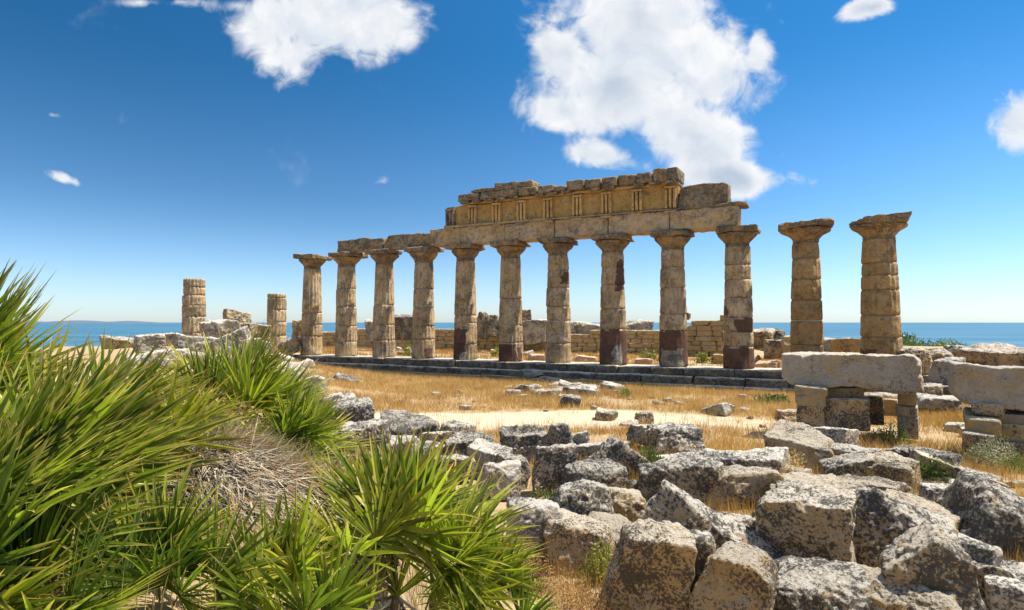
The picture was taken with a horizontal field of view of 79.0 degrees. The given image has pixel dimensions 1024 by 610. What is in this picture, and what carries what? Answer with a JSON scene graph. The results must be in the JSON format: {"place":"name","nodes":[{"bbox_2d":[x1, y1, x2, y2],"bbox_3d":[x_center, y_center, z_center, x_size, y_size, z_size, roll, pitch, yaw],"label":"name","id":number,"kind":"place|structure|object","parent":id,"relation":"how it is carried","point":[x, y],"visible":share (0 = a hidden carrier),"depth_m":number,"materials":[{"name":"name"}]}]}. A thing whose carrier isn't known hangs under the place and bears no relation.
{"place":"outdoors","nodes":[
{"label":"outdoors","id":0,"kind":"place"},
{"bbox_2d":[26,320,181,323],"bbox_3d":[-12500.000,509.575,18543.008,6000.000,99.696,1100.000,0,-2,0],"label":"headland","id":1,"kind":"structure","parent":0,"point":[97,322],"depth_m":18140.69,"materials":[{"name":"blue"}]},
{"bbox_2d":[0,343,1023,609],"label":"ground","id":2,"kind":"structure","parent":0,"point":[522,415],"depth_m":23.97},
{"bbox_2d":[0,259,154,412],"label":"dwarf palm","id":3,"kind":"object","parent":2,"relation":"on","point":[15,332],"visible":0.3,"depth_m":2.65,"materials":[{"name":"green plant"}]},
{"bbox_2d":[0,341,159,609],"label":"dwarf palm","id":4,"kind":"object","parent":2,"relation":"on","point":[20,465],"visible":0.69,"depth_m":1.99,"materials":[{"name":"green plant"}]},
{"bbox_2d":[0,440,181,609],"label":"dwarf palm","id":5,"kind":"object","parent":2,"relation":"on","point":[44,528],"visible":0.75,"depth_m":1.87,"materials":[{"name":"green plant"}]},
{"bbox_2d":[0,333,239,578],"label":"dwarf palm","id":6,"kind":"object","parent":2,"relation":"on","point":[129,402],"visible":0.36,"depth_m":2.33,"materials":[{"name":"green plant"}]},
{"bbox_2d":[23,327,229,429],"bbox_3d":[-1.978,0.684,3.057,0.925,1.166,1.372,0,-2,0],"label":"dwarf palm","id":7,"kind":"object","parent":2,"relation":"on","point":[180,383],"visible":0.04,"depth_m":3.17,"materials":[{"name":"green plant"}]},
{"bbox_2d":[133,333,166,352],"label":"fallen block","id":8,"kind":"object","parent":2,"relation":"on","point":[149,341],"depth_m":39.47,"materials":[{"name":"stone"}]},
{"bbox_2d":[140,348,188,370],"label":"fallen block","id":9,"kind":"object","parent":2,"relation":"on","point":[157,353],"depth_m":33.15,"materials":[{"name":"stone"}]},
{"bbox_2d":[42,457,292,609],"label":"dwarf palm","id":10,"kind":"object","parent":2,"relation":"on","point":[175,540],"visible":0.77,"depth_m":2.08,"materials":[{"name":"green plant"}]},
{"bbox_2d":[121,356,255,481],"bbox_3d":[-1.522,0.711,3.056,0.776,0.977,0.704,0,-2,0],"label":"dwarf palm","id":11,"kind":"object","parent":2,"relation":"on","point":[196,408],"visible":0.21,"depth_m":2.80,"materials":[{"name":"green plant"}]},
{"bbox_2d":[181,278,205,336],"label":"doric column","id":12,"kind":"structure","parent":2,"relation":"on","point":[193,306],"depth_m":49.34,"materials":[{"name":"stone"}]},
{"bbox_2d":[173,333,216,352],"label":"fallen block","id":13,"kind":"object","parent":2,"relation":"on","point":[180,340],"depth_m":38.81,"materials":[{"name":"stone"}]},
{"bbox_2d":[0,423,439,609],"bbox_3d":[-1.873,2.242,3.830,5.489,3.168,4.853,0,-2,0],"label":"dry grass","id":14,"kind":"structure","parent":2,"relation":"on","point":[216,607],"depth_m":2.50,"materials":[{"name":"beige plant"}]},
{"bbox_2d":[199,319,240,337],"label":"fallen block","id":15,"kind":"object","parent":2,"relation":"on","point":[210,327],"depth_m":44.26,"materials":[{"name":"stone"}]},
{"bbox_2d":[209,326,251,354],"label":"fallen block","id":16,"kind":"object","parent":2,"relation":"on","point":[243,332],"depth_m":39.20,"materials":[{"name":"stone"}]},
{"bbox_2d":[125,320,341,457],"bbox_3d":[-1.935,0.757,4.008,1.656,1.355,1.694,0,-2,0],"label":"dwarf palm","id":17,"kind":"object","parent":2,"relation":"on","point":[259,379],"visible":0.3,"depth_m":3.92,"materials":[{"name":"green plant"}]},
{"bbox_2d":[169,379,297,457],"bbox_3d":[-1.996,0.726,3.661,1.439,0.639,0.749,0,-2,0],"label":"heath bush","id":18,"kind":"object","parent":2,"relation":"on","point":[244,409],"visible":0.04,"depth_m":3.70,"materials":[{"name":"green plant"}]},
{"bbox_2d":[129,405,357,573],"bbox_3d":[-1.398,0.932,2.996,1.351,0.956,1.218,0,-2,0],"label":"dead leaf thatch","id":19,"kind":"object","parent":2,"relation":"on","point":[258,466],"visible":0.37,"depth_m":2.80,"materials":[{"name":"beige plant"}]},
{"bbox_2d":[267,294,286,353],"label":"doric column","id":20,"kind":"structure","parent":2,"relation":"on","point":[276,307],"depth_m":54.92,"materials":[{"name":"stone"}]},
{"bbox_2d":[186,472,392,609],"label":"dwarf palm","id":21,"kind":"object","parent":2,"relation":"on","point":[298,568],"visible":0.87,"depth_m":2.19,"materials":[{"name":"green plant"}]},
{"bbox_2d":[250,367,380,468],"bbox_3d":[-1.314,0.889,3.926,0.991,1.028,1.057,0,-2,0],"label":"dwarf palm","id":22,"kind":"object","parent":2,"relation":"on","point":[303,417],"visible":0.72,"depth_m":3.76,"materials":[{"name":"green plant"}]},
{"bbox_2d":[274,438,411,608],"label":"dead leaf thatch","id":23,"kind":"object","parent":2,"relation":"on","point":[384,560],"visible":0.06,"depth_m":2.97,"materials":[{"name":"brown plant"}]},
{"bbox_2d":[327,396,374,421],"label":"fallen block","id":24,"kind":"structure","parent":2,"relation":"on","point":[361,409],"depth_m":17.55,"materials":[{"name":"black stone"}]},
{"bbox_2d":[338,417,391,464],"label":"fallen block","id":25,"kind":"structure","parent":2,"relation":"on","point":[374,425],"depth_m":14.07,"materials":[{"name":"grey stone"}]},
{"bbox_2d":[282,426,482,609],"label":"dwarf palm","id":26,"kind":"object","parent":2,"relation":"on","point":[378,522],"visible":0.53,"depth_m":2.87,"materials":[{"name":"green plant"}]},
{"bbox_2d":[270,422,538,609],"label":"dwarf palm","id":27,"kind":"object","parent":2,"relation":"on","point":[430,474],"visible":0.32,"depth_m":2.96,"materials":[{"name":"green plant"}]},
{"bbox_2d":[444,431,484,455],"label":"fallen block","id":28,"kind":"object","parent":2,"relation":"on","point":[464,440],"depth_m":16.55,"materials":[{"name":"black stone"}]},
{"bbox_2d":[414,486,552,609],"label":"dwarf palm","id":29,"kind":"object","parent":2,"relation":"on","point":[495,589],"visible":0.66,"depth_m":2.80,"materials":[{"name":"green plant"}]},
{"bbox_2d":[414,524,562,609],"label":"dwarf palm","id":30,"kind":"object","parent":2,"relation":"on","point":[516,591],"visible":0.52,"depth_m":2.83,"materials":[{"name":"green plant"}]},
{"bbox_2d":[467,438,512,471],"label":"fallen block","id":31,"kind":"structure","parent":2,"relation":"on","point":[490,451],"depth_m":15.25,"materials":[{"name":"stone"}]},
{"bbox_2d":[322,329,659,354],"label":"masonry wall","id":32,"kind":"structure","parent":2,"relation":"on","point":[586,343],"depth_m":61.04,"materials":[{"name":"stone"}]},
{"bbox_2d":[394,314,412,340],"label":"fallen block","id":33,"kind":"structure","parent":32,"relation":"on","point":[403,325],"depth_m":64.98,"materials":[{"name":"black stone"}]},
{"bbox_2d":[522,319,547,344],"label":"fallen block","id":34,"kind":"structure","parent":32,"relation":"on","point":[534,331],"depth_m":61.30,"materials":[{"name":"stone"}]},
{"bbox_2d":[477,459,521,500],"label":"fallen block","id":35,"kind":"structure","parent":2,"relation":"on","point":[512,473],"depth_m":13.23,"materials":[{"name":"stone"}]},
{"bbox_2d":[496,453,531,490],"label":"fallen block","id":36,"kind":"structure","parent":2,"relation":"on","point":[525,469],"depth_m":14.16,"materials":[{"name":"black stone"}]},
{"bbox_2d":[508,554,557,598],"bbox_3d":[0.251,3.783,8.698,0.824,0.670,0.564,0,-2,0],"label":"shrub","id":37,"kind":"object","parent":2,"relation":"on","point":[542,574],"visible":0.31,"depth_m":8.67,"materials":[{"name":"plant"}]},
{"bbox_2d":[506,497,562,568],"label":"fallen block","id":38,"kind":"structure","parent":2,"relation":"on","point":[542,512],"depth_m":9.46,"materials":[{"name":"stone"}]},
{"bbox_2d":[499,422,574,463],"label":"fallen block","id":39,"kind":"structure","parent":2,"relation":"on","point":[526,439],"depth_m":16.78,"materials":[{"name":"black stone"}]},
{"bbox_2d":[532,443,577,495],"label":"fallen block","id":40,"kind":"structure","parent":2,"relation":"on","point":[550,462],"depth_m":13.57,"materials":[{"name":"grey stone"}]},
{"bbox_2d":[331,366,794,395],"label":"dry scrub","id":41,"kind":"object","parent":2,"relation":"on","point":[520,376],"visible":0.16,"depth_m":42.38,"materials":[{"name":"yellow plant"}]},
{"bbox_2d":[528,564,613,609],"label":"shrub","id":42,"kind":"object","parent":2,"relation":"on","point":[569,600],"visible":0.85,"depth_m":7.55,"materials":[{"name":"brown plant"}]},
{"bbox_2d":[543,508,614,576],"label":"fallen block","id":43,"kind":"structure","parent":2,"relation":"on","point":[573,536],"depth_m":9.26,"materials":[{"name":"beige stone"}]},
{"bbox_2d":[551,479,614,515],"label":"fallen block","id":44,"kind":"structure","parent":2,"relation":"on","point":[584,497],"depth_m":10.59,"materials":[{"name":"grey stone"}]},
{"bbox_2d":[561,458,627,487],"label":"fallen block","id":45,"kind":"object","parent":2,"relation":"on","point":[604,470],"depth_m":12.89,"materials":[{"name":"black stone"}]},
{"bbox_2d":[576,537,614,588],"bbox_3d":[1.272,3.686,8.892,0.759,0.774,0.458,0,-2,0],"label":"shrub","id":46,"kind":"object","parent":2,"relation":"on","point":[601,570],"visible":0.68,"depth_m":8.86,"materials":[{"name":"green plant"}]},
{"bbox_2d":[265,353,951,394],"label":"stepped platform","id":47,"kind":"structure","parent":2,"relation":"on","point":[770,379],"depth_m":40.72,"materials":[{"name":"stone"}]},
{"bbox_2d":[293,254,331,354],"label":"doric column","id":48,"kind":"structure","parent":47,"relation":"on","point":[311,330],"depth_m":53.08,"materials":[{"name":"stone"}]},
{"bbox_2d":[328,251,367,355],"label":"doric column","id":49,"kind":"structure","parent":47,"relation":"on","point":[346,323],"depth_m":51.33,"materials":[{"name":"stone"}]},
{"bbox_2d":[364,248,402,357],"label":"doric column","id":50,"kind":"structure","parent":47,"relation":"on","point":[384,259],"depth_m":49.58,"materials":[{"name":"stone"}]},
{"bbox_2d":[403,246,443,358],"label":"doric column","id":51,"kind":"structure","parent":47,"relation":"on","point":[423,324],"depth_m":47.83,"materials":[{"name":"stone"}]},
{"bbox_2d":[444,243,484,359],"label":"doric column","id":52,"kind":"structure","parent":47,"relation":"on","point":[465,323],"depth_m":46.13,"materials":[{"name":"stone"}]},
{"bbox_2d":[490,240,530,361],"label":"doric column","id":53,"kind":"structure","parent":47,"relation":"on","point":[510,252],"depth_m":44.41,"materials":[{"name":"stone"}]},
{"bbox_2d":[536,237,578,362],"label":"doric column","id":54,"kind":"structure","parent":47,"relation":"on","point":[558,331],"depth_m":42.71,"materials":[{"name":"stone"}]},
{"bbox_2d":[591,233,633,364],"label":"doric column","id":55,"kind":"structure","parent":47,"relation":"on","point":[613,341],"depth_m":40.95,"materials":[{"name":"stone"}]},
{"bbox_2d":[650,229,694,366],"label":"doric column","id":56,"kind":"structure","parent":47,"relation":"on","point":[673,342],"depth_m":39.14,"materials":[{"name":"stone"}]},
{"bbox_2d":[716,224,760,368],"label":"doric column","id":57,"kind":"structure","parent":47,"relation":"on","point":[738,343],"depth_m":37.39,"materials":[{"name":"stone"}]},
{"bbox_2d":[337,167,748,252],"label":"entablature","id":58,"kind":"structure","parent":57,"relation":"on","point":[638,204],"depth_m":41.89,"materials":[{"name":"stone"}]},
{"bbox_2d":[778,217,833,352],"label":"doric column","id":59,"kind":"structure","parent":47,"relation":"on","point":[806,330],"depth_m":35.70,"materials":[{"name":"stone"}]},
{"bbox_2d":[849,211,911,354],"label":"doric column","id":60,"kind":"structure","parent":47,"relation":"on","point":[880,322],"depth_m":33.97,"materials":[{"name":"stone"}]},
{"bbox_2d":[588,511,631,543],"bbox_3d":[1.570,3.829,10.194,0.840,0.633,0.844,7,7,21],"label":"rubble stone","id":61,"kind":"object","parent":2,"relation":"on","point":[615,522],"visible":0.17,"depth_m":10.29,"materials":[{"name":"beige stone"}]},
{"bbox_2d":[586,437,650,479],"bbox_3d":[2.217,3.978,14.002,1.510,1.822,0.698,40,-3,-2],"label":"fallen block","id":62,"kind":"object","parent":2,"relation":"on","point":[614,449],"depth_m":13.76,"materials":[{"name":"grey stone"}]},
{"bbox_2d":[610,487,646,522],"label":"fallen block","id":63,"kind":"object","parent":2,"relation":"on","point":[629,503],"depth_m":10.85,"materials":[{"name":"beige stone"}]},
{"bbox_2d":[597,517,697,609],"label":"fallen block","id":64,"kind":"object","parent":2,"relation":"on","point":[652,562],"depth_m":7.57,"materials":[{"name":"beige stone"}]},
{"bbox_2d":[644,422,705,454],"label":"fallen block","id":65,"kind":"object","parent":2,"relation":"on","point":[664,437],"depth_m":16.31,"materials":[{"name":"grey stone"}]},
{"bbox_2d":[638,454,723,505],"bbox_3d":[3.431,3.807,12.548,1.736,1.589,1.554,-2,-2,9],"label":"fallen block","id":66,"kind":"object","parent":2,"relation":"on","point":[690,473],"depth_m":11.92,"materials":[{"name":"grey stone"}]},
{"bbox_2d":[687,529,716,608],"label":"fallen block","id":67,"kind":"object","parent":2,"relation":"on","point":[705,544],"depth_m":7.61,"materials":[{"name":"grey stone"}]},
{"bbox_2d":[687,315,725,356],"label":"masonry wall","id":68,"kind":"structure","parent":2,"relation":"on","point":[706,336],"depth_m":54.20,"materials":[{"name":"stone"}]},
{"bbox_2d":[641,479,784,559],"bbox_3d":[3.132,4.082,9.815,2.514,1.793,1.507,26,8,21],"label":"fallen block","id":69,"kind":"object","parent":2,"relation":"on","point":[671,502],"depth_m":9.67,"materials":[{"name":"grey stone"}]},
{"bbox_2d":[687,541,777,609],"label":"fallen block","id":70,"kind":"object","parent":2,"relation":"on","point":[738,576],"depth_m":7.25,"materials":[{"name":"beige stone"}]},
{"bbox_2d":[694,447,789,472],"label":"fallen block","id":71,"kind":"object","parent":2,"relation":"on","point":[773,457],"depth_m":13.89,"materials":[{"name":"stone"}]},
{"bbox_2d":[708,464,783,509],"bbox_3d":[4.614,3.836,12.267,1.703,1.443,1.460,0,-2,6],"label":"fallen block","id":72,"kind":"object","parent":2,"relation":"on","point":[739,483],"depth_m":11.66,"materials":[{"name":"beige stone"}]},
{"bbox_2d":[529,448,1023,609],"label":"dry grass","id":73,"kind":"structure","parent":2,"relation":"on","point":[994,470],"depth_m":11.50,"materials":[{"name":"beige plant"}]},
{"bbox_2d":[763,419,834,471],"bbox_3d":[7.186,3.730,15.445,1.666,1.470,1.723,-1,-2,35],"label":"fallen block","id":74,"kind":"object","parent":2,"relation":"on","point":[811,444],"depth_m":15.10,"materials":[{"name":"beige stone"}]},
{"bbox_2d":[755,480,856,562],"bbox_3d":[4.739,3.828,9.823,1.428,1.890,1.543,-1,-2,38],"label":"fallen block","id":75,"kind":"object","parent":2,"relation":"on","point":[799,518],"depth_m":9.31,"materials":[{"name":"stone"}]},
{"bbox_2d":[769,471,865,489],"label":"fallen block","id":76,"kind":"object","parent":2,"relation":"on","point":[838,483],"depth_m":11.79,"materials":[{"name":"beige stone"}]},
{"bbox_2d":[773,555,873,609],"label":"fallen block","id":77,"kind":"object","parent":2,"relation":"on","point":[816,583],"depth_m":7.56,"materials":[{"name":"grey stone"}]},
{"bbox_2d":[814,426,859,444],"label":"fallen block","id":78,"kind":"object","parent":2,"relation":"on","point":[843,435],"depth_m":16.48,"materials":[{"name":"stone"}]},
{"bbox_2d":[829,337,860,352],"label":"fallen block","id":79,"kind":"object","parent":2,"relation":"on","point":[846,345],"depth_m":39.49,"materials":[{"name":"stone"}]},
{"bbox_2d":[818,451,874,476],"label":"fallen block","id":80,"kind":"object","parent":2,"relation":"on","point":[851,463],"depth_m":13.47,"materials":[{"name":"grey stone"}]},
{"bbox_2d":[781,351,923,439],"bbox_3d":[11.217,2.917,20.663,4.113,2.730,2.832,-1,-2,24],"label":"stone table","id":81,"kind":"object","parent":2,"relation":"on","point":[829,387],"visible":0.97,"depth_m":19.76,"materials":[{"name":"stone"}]},
{"bbox_2d":[830,443,882,455],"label":"fallen block","id":82,"kind":"object","parent":2,"relation":"on","point":[838,449],"depth_m":15.02,"materials":[{"name":"stone"}]},
{"bbox_2d":[837,474,913,493],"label":"fallen block","id":83,"kind":"object","parent":2,"relation":"on","point":[881,483],"depth_m":12.08,"materials":[{"name":"beige stone"}]},
{"bbox_2d":[864,421,917,444],"bbox_3d":[11.701,3.948,19.157,1.544,0.870,0.974,0,-2,0],"label":"shrub","id":84,"kind":"object","parent":2,"relation":"on","point":[883,434],"visible":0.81,"depth_m":19.14,"materials":[{"name":"green plant"}]},
{"bbox_2d":[864,451,921,492],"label":"fallen block","id":85,"kind":"object","parent":2,"relation":"on","point":[891,465],"depth_m":12.91,"materials":[{"name":"beige stone"}]},
{"bbox_2d":[852,486,958,567],"bbox_3d":[5.416,3.850,9.458,1.896,2.123,1.103,20,2,41],"label":"fallen block","id":86,"kind":"object","parent":2,"relation":"on","point":[883,519],"depth_m":9.17,"materials":[{"name":"grey stone"}]},
{"bbox_2d":[857,563,962,609],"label":"fallen block","id":87,"kind":"object","parent":2,"relation":"on","point":[893,596],"depth_m":7.34,"materials":[{"name":"beige stone"}]},
{"bbox_2d":[882,488,963,530],"bbox_3d":[6.812,3.788,10.536,1.233,1.055,1.496,1,8,-37],"label":"fallen block","id":88,"kind":"object","parent":2,"relation":"on","point":[915,500],"depth_m":10.54,"materials":[{"name":"beige stone"}]},
{"bbox_2d":[885,445,961,465],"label":"fallen block","id":89,"kind":"object","parent":2,"relation":"on","point":[950,456],"depth_m":14.16,"materials":[{"name":"black stone"}]},
{"bbox_2d":[879,520,985,609],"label":"fallen block","id":90,"kind":"object","parent":2,"relation":"on","point":[928,554],"depth_m":7.42,"materials":[{"name":"stone"}]},
{"bbox_2d":[923,382,942,395],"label":"fallen block","id":91,"kind":"object","parent":2,"relation":"on","point":[933,388],"depth_m":26.18,"materials":[{"name":"stone"}]},
{"bbox_2d":[927,357,965,384],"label":"fallen block","id":92,"kind":"object","parent":91,"relation":"on","point":[938,373],"depth_m":26.83,"materials":[{"name":"stone"}]},
{"bbox_2d":[918,483,950,501],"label":"fallen block","id":93,"kind":"object","parent":2,"relation":"on","point":[931,491],"depth_m":11.65,"materials":[{"name":"stone"}]},
{"bbox_2d":[916,454,957,481],"bbox_3d":[9.134,3.508,13.291,1.062,0.636,0.778,0,-2,0],"label":"shrub","id":94,"kind":"object","parent":2,"relation":"on","point":[927,469],"visible":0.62,"depth_m":13.16,"materials":[{"name":"green plant"}]},
{"bbox_2d":[917,393,962,409],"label":"fallen block","id":95,"kind":"object","parent":2,"relation":"on","point":[928,401],"depth_m":25.28,"materials":[{"name":"stone"}]},
{"bbox_2d":[908,448,1009,487],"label":"fallen block","id":96,"kind":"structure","parent":2,"relation":"on","point":[914,454],"depth_m":13.26,"materials":[{"name":"stone"}]},
{"bbox_2d":[935,470,1023,558],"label":"fallen block","id":97,"kind":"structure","parent":2,"relation":"on","point":[991,512],"depth_m":9.60,"materials":[{"name":"grey stone"}]},
{"bbox_2d":[958,533,1003,566],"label":"fallen block","id":98,"kind":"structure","parent":2,"relation":"on","point":[978,550],"depth_m":8.77,"materials":[{"name":"stone"}]},
{"bbox_2d":[947,361,1023,459],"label":"stone table","id":99,"kind":"object","parent":2,"relation":"on","point":[993,396],"visible":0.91,"depth_m":16.57,"materials":[{"name":"stone"}]},
{"bbox_2d":[962,434,1021,469],"bbox_3d":[11.945,3.684,15.548,1.413,0.962,1.070,0,-2,0],"label":"shrub","id":100,"kind":"object","parent":2,"relation":"on","point":[982,452],"visible":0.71,"depth_m":15.47,"materials":[{"name":"green plant"}]},
{"bbox_2d":[971,558,1018,597],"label":"fallen block","id":101,"kind":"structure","parent":2,"relation":"on","point":[984,569],"depth_m":8.50,"materials":[{"name":"grey stone"}]},
{"bbox_2d":[984,574,1023,609],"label":"fallen block","id":102,"kind":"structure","parent":2,"relation":"on","point":[1004,593],"depth_m":8.07,"materials":[{"name":"stone"}]},
{"bbox_2d":[0,0,1023,322],"label":"sky","id":103,"kind":"structure","parent":0,"point":[147,147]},
{"bbox_2d":[21,323,1023,347],"bbox_3d":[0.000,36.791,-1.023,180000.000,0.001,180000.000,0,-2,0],"label":"sea","id":104,"kind":"structure","parent":0,"point":[969,334],"depth_m":2778.12,"materials":[{"name":"liquid"}]},
{"bbox_2d":[266,345,781,367],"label":"dry grass","id":105,"kind":"structure","parent":0,"point":[326,349],"depth_m":54.84,"materials":[{"name":"beige plant"}]},
{"bbox_2d":[275,354,1022,470],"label":"dry grass","id":106,"kind":"structure","parent":0,"point":[408,389],"depth_m":28.56,"materials":[{"name":"beige plant"}]},
{"bbox_2d":[755,362,963,434],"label":"dry grass","id":107,"kind":"structure","parent":0,"point":[941,423],"depth_m":23.59,"materials":[{"name":"beige plant"}]},
{"bbox_2d":[897,346,932,374],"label":"fallen block","id":108,"kind":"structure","parent":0,"point":[923,355],"depth_m":32.40,"materials":[{"name":"stone"}]},
{"bbox_2d":[954,342,1023,366],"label":"fallen block","id":109,"kind":"object","parent":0,"point":[989,354],"depth_m":35.65,"materials":[{"name":"stone"}]},
{"bbox_3d":[-3.451,4.173,18.642,1.219,0.659,1.363,-17,-8,19],"label":"small stone","id":110,"kind":"object","parent":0,"visible":0},
{"bbox_2d":[380,410,439,438],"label":"fallen block","id":111,"kind":"object","parent":110,"relation":"on","point":[408,422],"depth_m":18.15,"materials":[{"name":"black stone"}]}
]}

